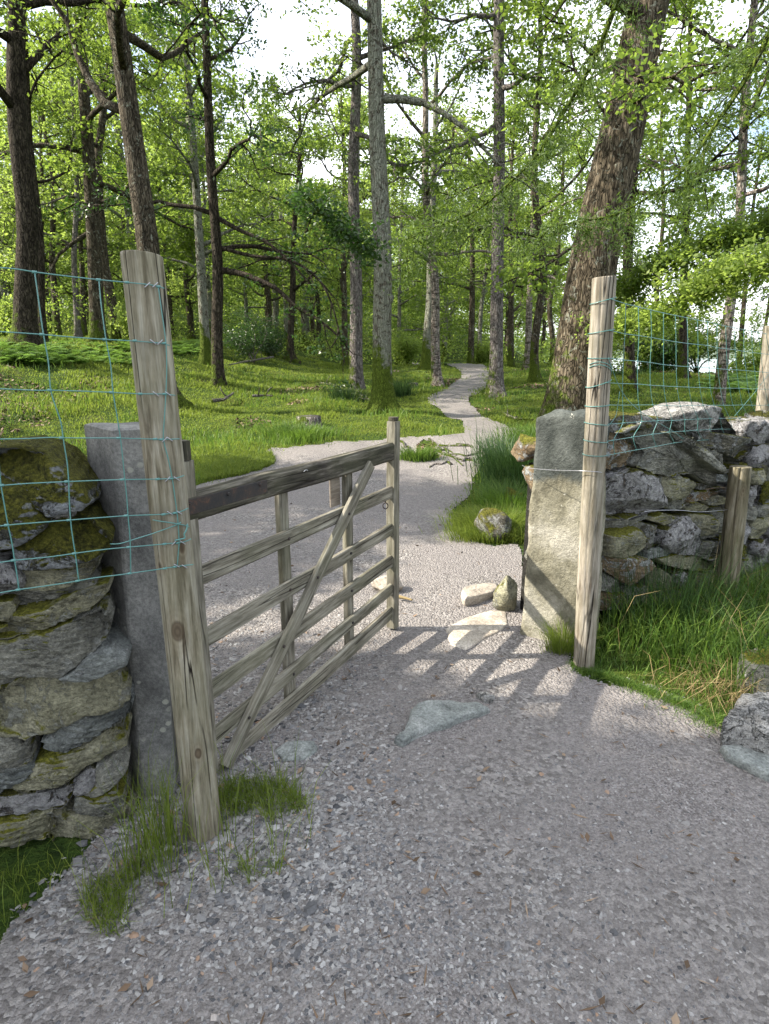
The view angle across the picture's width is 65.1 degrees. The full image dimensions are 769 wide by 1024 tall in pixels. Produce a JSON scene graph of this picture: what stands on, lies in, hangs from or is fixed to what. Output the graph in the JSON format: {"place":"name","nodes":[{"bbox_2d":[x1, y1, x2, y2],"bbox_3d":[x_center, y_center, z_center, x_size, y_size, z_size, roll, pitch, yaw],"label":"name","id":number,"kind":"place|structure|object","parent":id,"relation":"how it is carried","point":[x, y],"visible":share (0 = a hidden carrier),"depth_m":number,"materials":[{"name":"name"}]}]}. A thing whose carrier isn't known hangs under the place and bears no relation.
{"place":"outdoors","nodes":[
{"label":"outdoors","id":0,"kind":"place"},
{"bbox_2d":[0,262,761,943],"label":"ground","id":1,"kind":"structure","parent":0,"point":[42,850],"depth_m":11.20,"materials":[{"name":"plant"}]},
{"bbox_2d":[0,289,59,337],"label":"shrub","id":2,"kind":"object","parent":1,"relation":"on","point":[6,317],"visible":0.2,"depth_m":22.80,"materials":[{"name":"green plant"}]},
{"bbox_2d":[0,82,94,332],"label":"tree","id":3,"kind":"object","parent":1,"relation":"on","point":[3,263],"visible":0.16,"depth_m":25.74,"materials":[{"name":"plant"}]},
{"bbox_2d":[0,0,106,341],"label":"tree","id":4,"kind":"object","parent":1,"relation":"on","point":[74,143],"visible":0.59,"depth_m":17.69,"materials":[{"name":"green plant"}]},
{"bbox_2d":[0,54,116,321],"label":"tree","id":5,"kind":"object","parent":1,"relation":"on","point":[4,72],"visible":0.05,"depth_m":31.76,"materials":[{"name":"green plant"}]},
{"bbox_2d":[0,7,129,336],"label":"tree","id":6,"kind":"object","parent":1,"relation":"on","point":[77,330],"visible":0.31,"depth_m":23.02,"materials":[{"name":"green plant"}]},
{"bbox_2d":[0,336,131,364],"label":"bracken","id":7,"kind":"object","parent":1,"relation":"on","point":[58,354],"visible":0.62,"depth_m":14.94,"materials":[{"name":"plant"}]},
{"bbox_2d":[0,435,137,847],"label":"dry stone wall","id":8,"kind":"structure","parent":1,"relation":"on","point":[67,692],"depth_m":1.80,"materials":[{"name":"stone"}]},
{"bbox_2d":[0,25,172,334],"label":"tree","id":9,"kind":"object","parent":1,"relation":"on","point":[50,261],"visible":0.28,"depth_m":24.21,"materials":[{"name":"plant"}]},
{"bbox_2d":[0,37,175,335],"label":"tree","id":10,"kind":"object","parent":1,"relation":"on","point":[83,293],"visible":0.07,"depth_m":27.86,"materials":[{"name":"plant"}]},
{"bbox_2d":[0,0,196,339],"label":"tree","id":11,"kind":"object","parent":1,"relation":"on","point":[104,116],"visible":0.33,"depth_m":21.42,"materials":[{"name":"plant"}]},
{"bbox_2d":[0,0,200,346],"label":"tree","id":12,"kind":"object","parent":1,"relation":"on","point":[19,67],"visible":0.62,"depth_m":15.02,"materials":[{"name":"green plant"}]},
{"bbox_2d":[11,0,223,266],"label":"tree","id":13,"kind":"object","parent":1,"relation":"on","point":[166,172],"visible":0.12,"depth_m":27.33,"materials":[{"name":"green plant"}]},
{"bbox_2d":[0,0,245,343],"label":"tree","id":14,"kind":"object","parent":1,"relation":"on","point":[94,260],"visible":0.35,"depth_m":18.80,"materials":[{"name":"plant"}]},
{"bbox_2d":[0,0,271,408],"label":"tree","id":15,"kind":"object","parent":1,"relation":"on","point":[126,106],"visible":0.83,"depth_m":11.28,"materials":[{"name":"plant"}]},
{"bbox_2d":[104,288,174,338],"bbox_3d":[-9.339,-7.370,22.854,2.381,2.176,3.281,0,15,0],"label":"shrub","id":16,"kind":"object","parent":1,"relation":"on","point":[120,305],"visible":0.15,"depth_m":22.23,"materials":[{"name":"green plant"}]},
{"bbox_2d":[105,116,225,337],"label":"tree","id":17,"kind":"object","parent":1,"relation":"on","point":[170,307],"visible":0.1,"depth_m":39.13,"materials":[{"name":"plant"}]},
{"bbox_2d":[120,250,221,842],"bbox_3d":[-0.591,0.244,1.740,0.129,1.842,0.112,0,15,0],"label":"fence post","id":18,"kind":"object","parent":1,"relation":"on","point":[179,606],"visible":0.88,"depth_m":1.65,"materials":[{"name":"brown wood"}]},
{"bbox_2d":[0,267,193,592],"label":"wire fence","id":19,"kind":"object","parent":18,"relation":"attached to","point":[14,560],"visible":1,"depth_m":1.49,"materials":[{"name":"teal"}]},
{"bbox_2d":[62,0,290,365],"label":"tree","id":20,"kind":"object","parent":1,"relation":"on","point":[197,144],"visible":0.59,"depth_m":18.30,"materials":[{"name":"green plant"}]},
{"bbox_2d":[109,92,255,339],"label":"tree","id":21,"kind":"object","parent":1,"relation":"on","point":[188,312],"visible":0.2,"depth_m":34.95,"materials":[{"name":"plant"}]},
{"bbox_2d":[37,0,372,390],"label":"tree","id":22,"kind":"object","parent":1,"relation":"on","point":[219,270],"visible":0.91,"depth_m":14.93,"materials":[{"name":"green plant"}]},
{"bbox_2d":[102,6,317,340],"bbox_3d":[-8.535,-15.069,28.357,9.624,14.204,9.156,-5,16,-20],"label":"tree","id":23,"kind":"object","parent":1,"relation":"on","point":[225,89],"visible":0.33,"depth_m":27.09,"materials":[{"name":"green plant"}]},
{"bbox_2d":[152,91,272,338],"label":"tree","id":24,"kind":"object","parent":1,"relation":"on","point":[186,232],"visible":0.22,"depth_m":31.21,"materials":[{"name":"green plant"}]},
{"bbox_2d":[172,122,315,338],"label":"tree","id":25,"kind":"object","parent":1,"relation":"on","point":[245,293],"visible":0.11,"depth_m":46.16,"materials":[{"name":"green plant"}]},
{"bbox_2d":[223,306,285,362],"bbox_3d":[-5.654,-7.084,24.043,3.045,2.264,3.224,0,15,0],"label":"holly bush","id":26,"kind":"object","parent":1,"relation":"on","point":[242,343],"visible":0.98,"depth_m":24.25,"materials":[{"name":"green plant"}]},
{"bbox_2d":[237,324,287,355],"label":"holly bush","id":27,"kind":"object","parent":1,"relation":"on","point":[273,346],"visible":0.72,"depth_m":28.58,"materials":[{"name":"green plant"}]},
{"bbox_2d":[0,461,526,939],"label":"verge grass","id":28,"kind":"structure","parent":1,"relation":"on","point":[46,845],"depth_m":1.76,"materials":[{"name":"plant"}]},
{"bbox_2d":[206,97,323,339],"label":"tree","id":29,"kind":"object","parent":1,"relation":"on","point":[275,312],"visible":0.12,"depth_m":41.10,"materials":[{"name":"green plant"}]},
{"bbox_2d":[207,128,332,341],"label":"tree","id":30,"kind":"object","parent":1,"relation":"on","point":[267,289],"visible":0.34,"depth_m":35.08,"materials":[{"name":"plant"}]},
{"bbox_2d":[184,66,363,363],"bbox_3d":[-4.187,-12.915,27.136,7.177,12.452,7.856,3,15,11],"label":"tree","id":31,"kind":"object","parent":1,"relation":"on","point":[291,357],"visible":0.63,"depth_m":26.54,"materials":[{"name":"green plant"}]},
{"bbox_2d":[0,179,568,362],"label":"distant woodland","id":32,"kind":"object","parent":1,"relation":"on","point":[255,296],"visible":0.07,"depth_m":60.10,"materials":[{"name":"plant"}]},
{"bbox_2d":[223,105,347,351],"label":"tree","id":33,"kind":"object","parent":1,"relation":"on","point":[285,304],"visible":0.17,"depth_m":38.58,"materials":[{"name":"green plant"}]},
{"bbox_2d":[241,419,357,446],"bbox_3d":[-1.420,-1.353,10.074,2.136,0.351,1.839,0,15,0],"label":"grass tussock","id":34,"kind":"object","parent":1,"relation":"on","point":[293,433],"depth_m":10.02,"materials":[{"name":"plant"}]},
{"bbox_2d":[261,183,371,352],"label":"tree","id":35,"kind":"object","parent":1,"relation":"on","point":[306,319],"visible":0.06,"depth_m":46.42,"materials":[{"name":"green plant"}]},
{"bbox_2d":[288,176,349,352],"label":"tree","id":36,"kind":"object","parent":1,"relation":"on","point":[318,310],"visible":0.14,"depth_m":45.57,"materials":[{"name":"plant"}]},
{"bbox_2d":[51,300,638,370],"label":"undergrowth","id":37,"kind":"object","parent":1,"relation":"on","point":[295,341],"visible":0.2,"depth_m":38.07,"materials":[{"name":"plant"}]},
{"bbox_2d":[254,42,438,365],"bbox_3d":[-1.472,-13.462,28.188,8.726,13.507,8.289,0,15,0],"label":"tree","id":38,"kind":"object","parent":1,"relation":"on","point":[342,275],"visible":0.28,"depth_m":27.59,"materials":[{"name":"plant"}]},
{"bbox_2d":[249,0,449,390],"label":"tree","id":39,"kind":"object","parent":1,"relation":"on","point":[356,375],"visible":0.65,"depth_m":15.90,"materials":[{"name":"green plant"}]},
{"bbox_2d":[290,91,417,317],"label":"tree","id":40,"kind":"object","parent":1,"relation":"on","point":[340,154],"visible":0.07,"depth_m":42.68,"materials":[{"name":"green plant"}]},
{"bbox_2d":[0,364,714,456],"bbox_3d":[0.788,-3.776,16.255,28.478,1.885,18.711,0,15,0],"label":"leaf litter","id":41,"kind":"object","parent":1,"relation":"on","point":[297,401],"visible":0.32,"depth_m":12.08,"materials":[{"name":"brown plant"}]},
{"bbox_2d":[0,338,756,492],"bbox_3d":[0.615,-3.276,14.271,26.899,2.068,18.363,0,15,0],"label":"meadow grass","id":42,"kind":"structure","parent":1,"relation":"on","point":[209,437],"depth_m":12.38,"materials":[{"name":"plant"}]},
{"bbox_2d":[218,0,583,415],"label":"tree","id":43,"kind":"object","parent":1,"relation":"on","point":[383,396],"visible":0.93,"depth_m":11.68,"materials":[{"name":"green plant"}]},
{"bbox_2d":[271,176,398,275],"bbox_3d":[-0.816,-4.789,10.112,2.146,1.564,1.277,0,15,0],"label":"bough","id":44,"kind":"object","parent":43,"relation":"attached to","point":[342,233],"visible":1,"depth_m":10.02,"materials":[{"name":"green plant"}]},
{"bbox_2d":[336,134,466,364],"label":"tree","id":45,"kind":"object","parent":1,"relation":"on","point":[403,185],"visible":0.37,"depth_m":34.19,"materials":[{"name":"green plant"}]},
{"bbox_2d":[391,327,421,364],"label":"shrub","id":46,"kind":"object","parent":1,"relation":"on","point":[407,349],"visible":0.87,"depth_m":31.51,"materials":[{"name":"green plant"}]},
{"bbox_2d":[305,10,514,369],"bbox_3d":[2.230,-12.328,24.662,6.896,13.233,10.257,11,18,36],"label":"tree","id":47,"kind":"object","parent":1,"relation":"on","point":[425,363],"visible":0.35,"depth_m":24.19,"materials":[{"name":"green plant"}]},
{"bbox_2d":[304,0,540,386],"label":"tree","id":48,"kind":"object","parent":1,"relation":"on","point":[436,376],"visible":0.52,"depth_m":17.38,"materials":[{"name":"plant"}]},
{"bbox_2d":[391,188,469,332],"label":"tree","id":49,"kind":"object","parent":1,"relation":"on","point":[413,315],"visible":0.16,"depth_m":48.09,"materials":[{"name":"green plant"}]},
{"bbox_2d":[372,153,491,361],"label":"tree","id":50,"kind":"object","parent":1,"relation":"on","point":[477,303],"visible":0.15,"depth_m":41.74,"materials":[{"name":"green plant"}]},
{"bbox_2d":[416,523,524,544],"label":"grass tussock","id":51,"kind":"object","parent":1,"relation":"on","point":[512,538],"depth_m":4.90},
{"bbox_2d":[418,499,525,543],"bbox_3d":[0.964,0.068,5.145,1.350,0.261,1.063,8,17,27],"label":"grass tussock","id":52,"kind":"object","parent":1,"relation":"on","point":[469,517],"depth_m":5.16,"materials":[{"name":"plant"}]},
{"bbox_2d":[342,0,602,398],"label":"tree","id":53,"kind":"object","parent":1,"relation":"on","point":[496,374],"visible":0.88,"depth_m":13.75,"materials":[{"name":"green plant"}]},
{"bbox_2d":[395,96,550,363],"bbox_3d":[4.737,-14.421,32.093,7.881,13.410,7.402,9,17,30],"label":"tree","id":54,"kind":"object","parent":1,"relation":"on","point":[470,354],"visible":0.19,"depth_m":32.56,"materials":[{"name":"plant"}]},
{"bbox_2d":[435,161,527,363],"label":"tree","id":55,"kind":"object","parent":1,"relation":"on","point":[483,280],"visible":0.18,"depth_m":33.74,"materials":[{"name":"green plant"}]},
{"bbox_2d":[445,419,533,496],"bbox_3d":[1.435,-0.656,6.978,1.529,0.714,2.760,4,15,14],"label":"rush clump","id":56,"kind":"object","parent":1,"relation":"on","point":[497,461],"visible":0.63,"depth_m":6.81,"materials":[{"name":"plant"}]},
{"bbox_2d":[454,473,527,528],"bbox_3d":[1.214,-0.174,5.928,1.124,0.326,2.183,0,15,0],"label":"grass tussock","id":57,"kind":"object","parent":1,"relation":"on","point":[495,494],"depth_m":5.82,"materials":[{"name":"plant"}]},
{"bbox_2d":[401,66,581,367],"bbox_3d":[5.300,-13.606,29.146,8.873,13.382,5.615,7,16,24],"label":"tree","id":58,"kind":"object","parent":1,"relation":"on","point":[510,361],"visible":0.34,"depth_m":28.17,"materials":[{"name":"plant"}]},
{"bbox_2d":[474,507,511,541],"bbox_3d":[0.904,0.113,4.992,0.314,0.317,0.293,10,18,34],"label":"boulder","id":59,"kind":"object","parent":1,"relation":"on","point":[487,517],"visible":0.84,"depth_m":4.88,"materials":[{"name":"stone"}]},
{"bbox_2d":[467,419,535,444],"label":"grass tussock","id":60,"kind":"object","parent":1,"relation":"on","point":[526,431],"depth_m":8.84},
{"bbox_2d":[448,169,561,339],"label":"tree","id":61,"kind":"object","parent":1,"relation":"on","point":[506,301],"visible":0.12,"depth_m":45.25,"materials":[{"name":"green plant"}]},
{"bbox_2d":[442,145,569,362],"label":"tree","id":62,"kind":"object","parent":1,"relation":"on","point":[505,359],"visible":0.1,"depth_m":39.59,"materials":[{"name":"plant"}]},
{"bbox_2d":[456,190,555,353],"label":"tree","id":63,"kind":"object","parent":1,"relation":"on","point":[505,320],"visible":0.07,"depth_m":48.52,"materials":[{"name":"plant"}]},
{"bbox_2d":[445,35,602,367],"bbox_3d":[7.687,-13.507,28.764,8.381,13.374,8.161,6,16,20],"label":"tree","id":64,"kind":"object","parent":1,"relation":"on","point":[528,330],"visible":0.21,"depth_m":27.42,"materials":[{"name":"plant"}]},
{"bbox_2d":[401,0,685,382],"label":"tree","id":65,"kind":"object","parent":1,"relation":"on","point":[534,375],"visible":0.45,"depth_m":16.67,"materials":[{"name":"plant"}]},
{"bbox_2d":[471,129,638,364],"bbox_3d":[8.516,-13.780,32.117,8.465,12.113,7.256,-8,17,-27],"label":"tree","id":66,"kind":"object","parent":1,"relation":"on","point":[562,163],"visible":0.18,"depth_m":31.26,"materials":[{"name":"plant"}]},
{"bbox_2d":[520,409,609,642],"bbox_3d":[0.949,0.148,3.136,0.405,1.351,0.177,8,17,29],"label":"stone slab gatepost","id":67,"kind":"object","parent":1,"relation":"on","point":[550,589],"visible":0.69,"depth_m":3.07,"materials":[{"name":"stone"}]},
{"bbox_2d":[505,126,660,324],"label":"tree","id":68,"kind":"object","parent":1,"relation":"on","point":[581,184],"visible":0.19,"depth_m":33.04,"materials":[{"name":"green plant"}]},
{"bbox_2d":[573,276,616,670],"bbox_3d":[0.949,-0.053,2.744,0.191,1.906,0.099,-8,17,-26],"label":"fence post","id":69,"kind":"object","parent":1,"relation":"on","point":[602,313],"visible":0.91,"depth_m":2.67,"materials":[{"name":"brown wood"}]},
{"bbox_2d":[583,297,768,456],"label":"wire fence","id":70,"kind":"object","parent":69,"relation":"attached to","point":[663,364],"visible":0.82,"depth_m":2.95,"materials":[{"name":"teal"}]},
{"bbox_2d":[451,0,768,426],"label":"tree","id":71,"kind":"object","parent":1,"relation":"on","point":[613,168],"visible":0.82,"depth_m":9.70,"materials":[{"name":"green plant"}]},
{"bbox_2d":[570,229,768,354],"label":"bough","id":72,"kind":"object","parent":71,"relation":"attached to","point":[698,289],"visible":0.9,"depth_m":8.93,"materials":[{"name":"plant"}]},
{"bbox_2d":[615,191,768,315],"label":"bough","id":73,"kind":"object","parent":71,"relation":"attached to","point":[731,229],"visible":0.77,"depth_m":9.91,"materials":[{"name":"green plant"}]},
{"bbox_2d":[471,0,768,392],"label":"tree","id":74,"kind":"object","parent":1,"relation":"on","point":[629,373],"visible":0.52,"depth_m":12.81,"materials":[{"name":"green plant"}]},
{"bbox_2d":[511,401,768,618],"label":"dry stone wall","id":75,"kind":"structure","parent":1,"relation":"on","point":[689,472],"depth_m":3.38,"materials":[{"name":"stone"}]},
{"bbox_2d":[613,324,699,374],"bbox_3d":[9.647,-5.638,21.413,4.104,2.363,2.462,-14,20,-42],"label":"shrub","id":76,"kind":"object","parent":1,"relation":"on","point":[671,347],"visible":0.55,"depth_m":21.10,"materials":[{"name":"green plant"}]},
{"bbox_2d":[557,0,768,404],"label":"tree","id":77,"kind":"object","parent":1,"relation":"on","point":[723,359],"visible":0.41,"depth_m":11.59,"materials":[{"name":"plant"}]},
{"bbox_2d":[559,552,768,737],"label":"tall grass","id":78,"kind":"structure","parent":1,"relation":"on","point":[716,643],"depth_m":2.98,"materials":[{"name":"plant"}]},
{"bbox_2d":[612,288,718,372],"bbox_3d":[9.864,-6.502,21.760,4.419,3.310,4.231,-14,20,-42],"label":"shrub","id":79,"kind":"object","parent":1,"relation":"on","point":[692,351],"visible":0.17,"depth_m":21.23,"materials":[{"name":"green plant"}]},
{"bbox_2d":[566,0,768,378],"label":"tree","id":80,"kind":"object","parent":1,"relation":"on","point":[683,372],"visible":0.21,"depth_m":15.94,"materials":[{"name":"green plant"}]},
{"bbox_2d":[601,535,768,646],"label":"rush clump","id":81,"kind":"object","parent":1,"relation":"on","point":[660,593],"visible":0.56,"depth_m":3.22,"materials":[{"name":"plant"}]},
{"bbox_2d":[606,543,768,718],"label":"dry grass","id":82,"kind":"structure","parent":1,"relation":"on","point":[726,687],"depth_m":2.74,"materials":[{"name":"plant"}]},
{"bbox_2d":[620,30,768,353],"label":"tree","id":83,"kind":"object","parent":1,"relation":"on","point":[661,120],"visible":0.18,"depth_m":21.14,"materials":[{"name":"plant"}]},
{"bbox_2d":[636,298,768,372],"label":"shrub","id":84,"kind":"object","parent":1,"relation":"on","point":[693,327],"visible":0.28,"depth_m":21.35,"materials":[{"name":"plant"}]},
{"bbox_2d":[672,553,768,633],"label":"grass tussock","id":85,"kind":"object","parent":1,"relation":"on","point":[752,588],"depth_m":3.49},
{"bbox_2d":[696,371,758,392],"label":"bracken","id":86,"kind":"object","parent":1,"relation":"on","point":[734,380],"visible":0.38,"depth_m":15.57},
{"bbox_2d":[691,122,768,368],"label":"tree","id":87,"kind":"object","parent":1,"relation":"on","point":[731,196],"visible":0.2,"depth_m":21.92,"materials":[{"name":"plant"}]},
{"bbox_2d":[716,465,751,601],"bbox_3d":[2.033,0.218,3.526,0.137,0.980,0.138,0,15,0],"label":"fence post","id":88,"kind":"object","parent":1,"relation":"on","point":[736,503],"visible":0.73,"depth_m":3.45,"materials":[{"name":"brown wood"}]},
{"bbox_2d":[711,337,761,375],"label":"shrub","id":89,"kind":"object","parent":1,"relation":"on","point":[750,364],"visible":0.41,"depth_m":19.43,"materials":[{"name":"green plant"}]},
{"bbox_2d":[736,646,768,692],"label":"boulder","id":90,"kind":"object","parent":1,"relation":"on","point":[760,671],"visible":0.68,"depth_m":2.75,"materials":[{"name":"stone"}]},
{"bbox_2d":[755,326,768,410],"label":"fence post","id":91,"kind":"object","parent":1,"relation":"on","point":[762,394],"visible":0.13,"depth_m":4.02,"materials":[{"name":"brown wood"}]},
{"bbox_2d":[0,363,768,1023],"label":"path","id":92,"kind":"structure","parent":0,"point":[528,685],"depth_m":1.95,"materials":[{"name":"gravel"}]},
{"bbox_2d":[84,422,178,796],"bbox_3d":[-0.843,0.401,2.033,0.272,1.387,0.199,-3,15,-12],"label":"stone gatepost","id":93,"kind":"object","parent":92,"relation":"on","point":[137,618],"visible":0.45,"depth_m":1.93,"materials":[{"name":"stone"}]},
{"bbox_2d":[49,446,331,938],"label":"grass","id":94,"kind":"structure","parent":92,"relation":"on","point":[238,458],"depth_m":1.83,"materials":[{"name":"plant"}]},
{"bbox_2d":[182,416,399,773],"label":"field gate","id":95,"kind":"structure","parent":92,"relation":"on","point":[279,484],"depth_m":2.50,"materials":[{"name":"brown wood"}]},
{"bbox_2d":[275,740,317,760],"bbox_3d":[-0.342,0.959,2.339,0.167,0.093,0.112,0,15,0],"label":"flat stone","id":96,"kind":"object","parent":92,"relation":"on","point":[285,750],"visible":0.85,"depth_m":2.32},
{"bbox_2d":[16,502,740,1023],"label":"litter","id":97,"kind":"object","parent":92,"relation":"on","point":[304,928],"visible":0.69,"depth_m":1.71,"materials":[{"name":"gravel"}]},
{"bbox_2d":[400,443,448,462],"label":"grass tussock","id":98,"kind":"object","parent":92,"relation":"on","point":[429,454],"depth_m":8.02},
{"bbox_2d":[394,700,489,746],"bbox_3d":[0.207,0.890,2.549,0.469,0.115,0.198,-9,17,-30],"label":"flat stone","id":99,"kind":"object","parent":92,"relation":"on","point":[426,717],"visible":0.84,"depth_m":2.50,"materials":[{"name":"stone"}]},
{"bbox_2d":[446,610,507,649],"bbox_3d":[0.530,0.682,3.405,0.246,0.098,0.580,14,20,42],"label":"flat stone","id":100,"kind":"object","parent":92,"relation":"on","point":[467,632],"visible":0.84,"depth_m":3.35,"materials":[{"name":"stone"}]},
{"bbox_2d":[461,583,496,605],"bbox_3d":[0.600,0.522,3.800,0.380,0.105,0.147,-12,19,-37],"label":"boulder","id":101,"kind":"object","parent":92,"relation":"on","point":[476,594],"visible":0.91,"depth_m":3.73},
{"bbox_2d":[493,575,517,610],"bbox_3d":[0.729,0.495,3.639,0.146,0.228,0.198,4,15,13],"label":"boulder","id":102,"kind":"object","parent":92,"relation":"on","point":[505,595],"visible":0.98,"depth_m":3.58,"materials":[{"name":"beige stone"}]},
{"bbox_2d":[527,613,606,657],"bbox_3d":[0.922,0.625,3.089,0.436,0.238,0.357,4,15,14],"label":"grass tussock","id":103,"kind":"object","parent":92,"relation":"on","point":[564,644],"depth_m":3.09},
{"bbox_2d":[719,745,768,782],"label":"flat stone","id":104,"kind":"object","parent":92,"relation":"on","point":[753,762],"visible":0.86,"depth_m":2.24,"materials":[{"name":"stone"}]},
{"bbox_2d":[720,692,768,753],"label":"boulder","id":105,"kind":"object","parent":92,"relation":"on","point":[745,722],"visible":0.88,"depth_m":2.32,"materials":[{"name":"stone"}]},
{"bbox_2d":[0,0,768,341],"label":"sky","id":106,"kind":"structure","parent":0,"point":[292,33],"materials":[{"name":"white"}]},
{"bbox_2d":[381,0,660,296],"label":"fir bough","id":107,"kind":"object","parent":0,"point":[583,81],"visible":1,"depth_m":4.50,"materials":[{"name":"green plant"}]},
{"bbox_2d":[488,0,768,267],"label":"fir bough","id":108,"kind":"object","parent":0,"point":[700,144],"visible":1,"depth_m":3.55,"materials":[{"name":"green plant"}]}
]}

